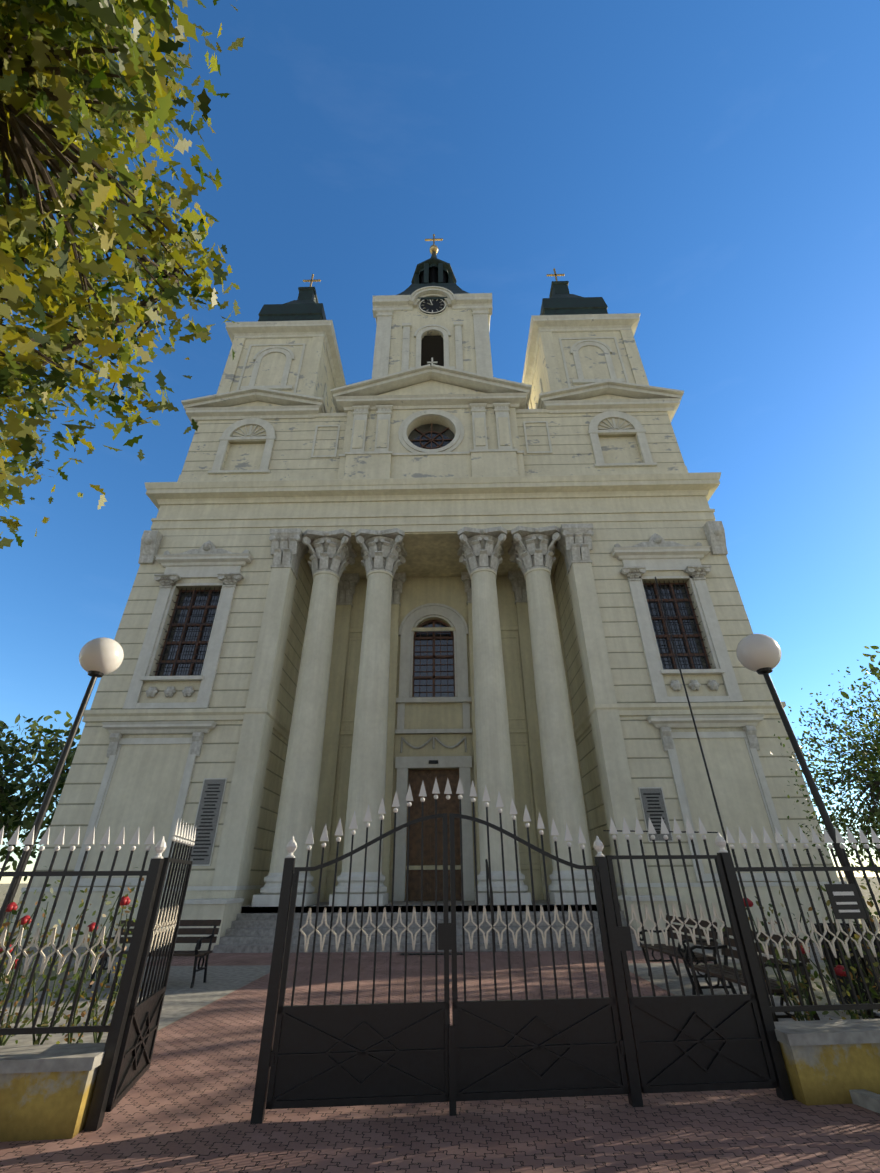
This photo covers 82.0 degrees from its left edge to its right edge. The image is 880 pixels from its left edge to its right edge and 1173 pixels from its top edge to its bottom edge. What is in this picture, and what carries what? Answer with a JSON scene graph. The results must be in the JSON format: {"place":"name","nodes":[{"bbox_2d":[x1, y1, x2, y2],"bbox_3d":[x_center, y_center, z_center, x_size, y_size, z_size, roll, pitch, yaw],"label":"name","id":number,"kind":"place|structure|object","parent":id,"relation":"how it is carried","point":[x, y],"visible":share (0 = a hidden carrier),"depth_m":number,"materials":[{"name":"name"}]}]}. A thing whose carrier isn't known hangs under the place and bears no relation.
{"place":"outdoors","nodes":[
{"label":"outdoors","id":0,"kind":"place"},
{"bbox_2d":[0,0,244,548],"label":"oak tree","id":1,"kind":"object","parent":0,"point":[101,23],"depth_m":3.40,"materials":[{"name":"green plant"}]},
{"bbox_2d":[0,1018,879,1141],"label":"fence base wall","id":2,"kind":"structure","parent":0,"point":[46,1091],"depth_m":3.69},
{"bbox_2d":[0,877,879,1030],"bbox_3d":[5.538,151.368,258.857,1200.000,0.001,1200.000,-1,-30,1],"label":"terrain","id":3,"kind":"structure","parent":0,"point":[4,888],"depth_m":9.26,"materials":[{"name":"green plant"}]},
{"bbox_2d":[0,710,80,894],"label":"tree","id":4,"kind":"object","parent":3,"relation":"on","point":[10,789],"depth_m":30.68,"materials":[{"name":"green plant"}]},
{"bbox_2d":[0,866,143,1045],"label":"rose bush","id":5,"kind":"object","parent":3,"relation":"on","point":[5,979],"depth_m":5.26,"materials":[{"name":"green plant"}]},
{"bbox_2d":[5,234,859,952],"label":"church","id":6,"kind":"structure","parent":3,"relation":"on","point":[431,552],"depth_m":18.35,"materials":[{"name":"paint"}]},
{"bbox_2d":[0,778,879,1130],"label":"fence and gates","id":7,"kind":"object","parent":3,"relation":"on","point":[622,1040],"visible":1,"depth_m":4.02,"materials":[{"name":"black metal"}]},
{"bbox_2d":[105,817,195,1111],"bbox_3d":[-2.464,3.135,4.484,0.046,1.920,1.000,6,-31,-10],"label":"open gate leaf","id":8,"kind":"object","parent":7,"relation":"attached to","point":[137,1045],"visible":1,"depth_m":4.32,"materials":[{"name":"black metal"}]},
{"bbox_2d":[824,884,867,918],"bbox_3d":[3.690,2.862,4.600,0.300,0.270,0.012,2,-30,-5],"label":"fence sign","id":9,"kind":"object","parent":7,"relation":"attached to","point":[845,901],"visible":0.96,"depth_m":4.60,"materials":[{"name":"black metal"}]},
{"bbox_2d":[0,949,879,1172],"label":"red paving","id":10,"kind":"structure","parent":3,"relation":"on","point":[184,1104],"depth_m":3.54,"materials":[{"name":"red brick"}]},
{"bbox_2d":[400,952,462,954],"bbox_3d":[-0.182,8.338,11.488,1.440,0.025,0.280,-1,-30,1],"label":"doormat","id":11,"kind":"object","parent":10,"relation":"on","point":[426,953],"visible":0.81,"depth_m":11.42,"materials":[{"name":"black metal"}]},
{"bbox_2d":[655,577,775,1021],"bbox_3d":[2.970,2.038,5.593,0.092,5.000,0.074,-13,-32,20],"label":"flag pole","id":12,"kind":"object","parent":10,"relation":"on","point":[724,835],"visible":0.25,"depth_m":5.49,"materials":[{"name":"black metal"}]},
{"bbox_2d":[0,942,879,1113],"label":"concrete paving","id":13,"kind":"structure","parent":3,"relation":"on","point":[182,998],"depth_m":7.91,"materials":[{"name":"grey concrete"}]},
{"bbox_2d":[0,670,103,933],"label":"lamp pole","id":14,"kind":"object","parent":13,"relation":"on","point":[40,817],"visible":0.85,"depth_m":6.41,"materials":[{"name":"black metal"}]},
{"bbox_2d":[79,637,123,674],"bbox_3d":[-4.867,1.004,7.280,0.540,0.540,0.540,-1,-30,1],"label":"lamp globe","id":15,"kind":"object","parent":14,"relation":"on","point":[104,655],"visible":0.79,"depth_m":7.10,"materials":[{"name":"white glass"}]},
{"bbox_2d":[88,920,220,988],"bbox_3d":[-4.775,6.139,8.471,1.800,0.892,0.673,-1,-30,1],"label":"bench","id":16,"kind":"object","parent":13,"relation":"on","point":[199,941],"visible":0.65,"depth_m":8.73,"materials":[{"name":"black wood"}]},
{"bbox_2d":[639,915,728,994],"bbox_3d":[3.874,5.953,8.261,0.673,0.892,1.800,1,-30,-2],"label":"bench","id":17,"kind":"object","parent":13,"relation":"on","point":[668,949],"visible":0.62,"depth_m":8.02,"materials":[{"name":"black metal"}]},
{"bbox_2d":[684,927,819,1021],"bbox_3d":[3.678,4.704,6.099,0.673,0.892,1.800,1,-30,-2],"label":"bench","id":18,"kind":"object","parent":13,"relation":"on","point":[729,974],"visible":0.46,"depth_m":6.15,"materials":[{"name":"black metal"}]},
{"bbox_2d":[756,667,879,965],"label":"lamp pole","id":19,"kind":"object","parent":13,"relation":"on","point":[818,800],"visible":0.81,"depth_m":6.23,"materials":[{"name":"black metal"}]},
{"bbox_2d":[736,634,781,671],"bbox_3d":[4.481,0.934,7.119,0.540,0.540,0.540,-1,-30,1],"label":"lamp globe","id":20,"kind":"object","parent":19,"relation":"on","point":[755,652],"visible":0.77,"depth_m":6.94,"materials":[{"name":"white glass"}]},
{"bbox_2d":[722,879,879,1020],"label":"rose bush","id":21,"kind":"object","parent":3,"relation":"on","point":[844,993],"depth_m":5.04,"materials":[{"name":"green plant"}]},
{"bbox_2d":[814,923,879,1017],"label":"litter bin","id":22,"kind":"object","parent":3,"relation":"on","point":[864,965],"visible":0.27,"depth_m":6.29,"materials":[{"name":"black metal"}]},
{"bbox_3d":[22.750,5.600,18.768,8.340,11.866,8.702,-1,-30,1],"label":"shade tree trunk","id":23,"kind":"object","parent":3,"relation":"on","visible":0},
{"bbox_2d":[840,646,879,722],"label":"shade tree leaves","id":24,"kind":"object","parent":23,"relation":"on","point":[873,670],"visible":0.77,"depth_m":21.57,"materials":[{"name":"green plant"}]},
{"bbox_2d":[0,0,879,883],"label":"sky","id":25,"kind":"structure","parent":0,"point":[708,171],"materials":[{"name":"blue"}]},
{"bbox_2d":[771,660,879,913],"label":"tree","id":26,"kind":"object","parent":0,"point":[860,755],"depth_m":9.15,"materials":[{"name":"green plant"}]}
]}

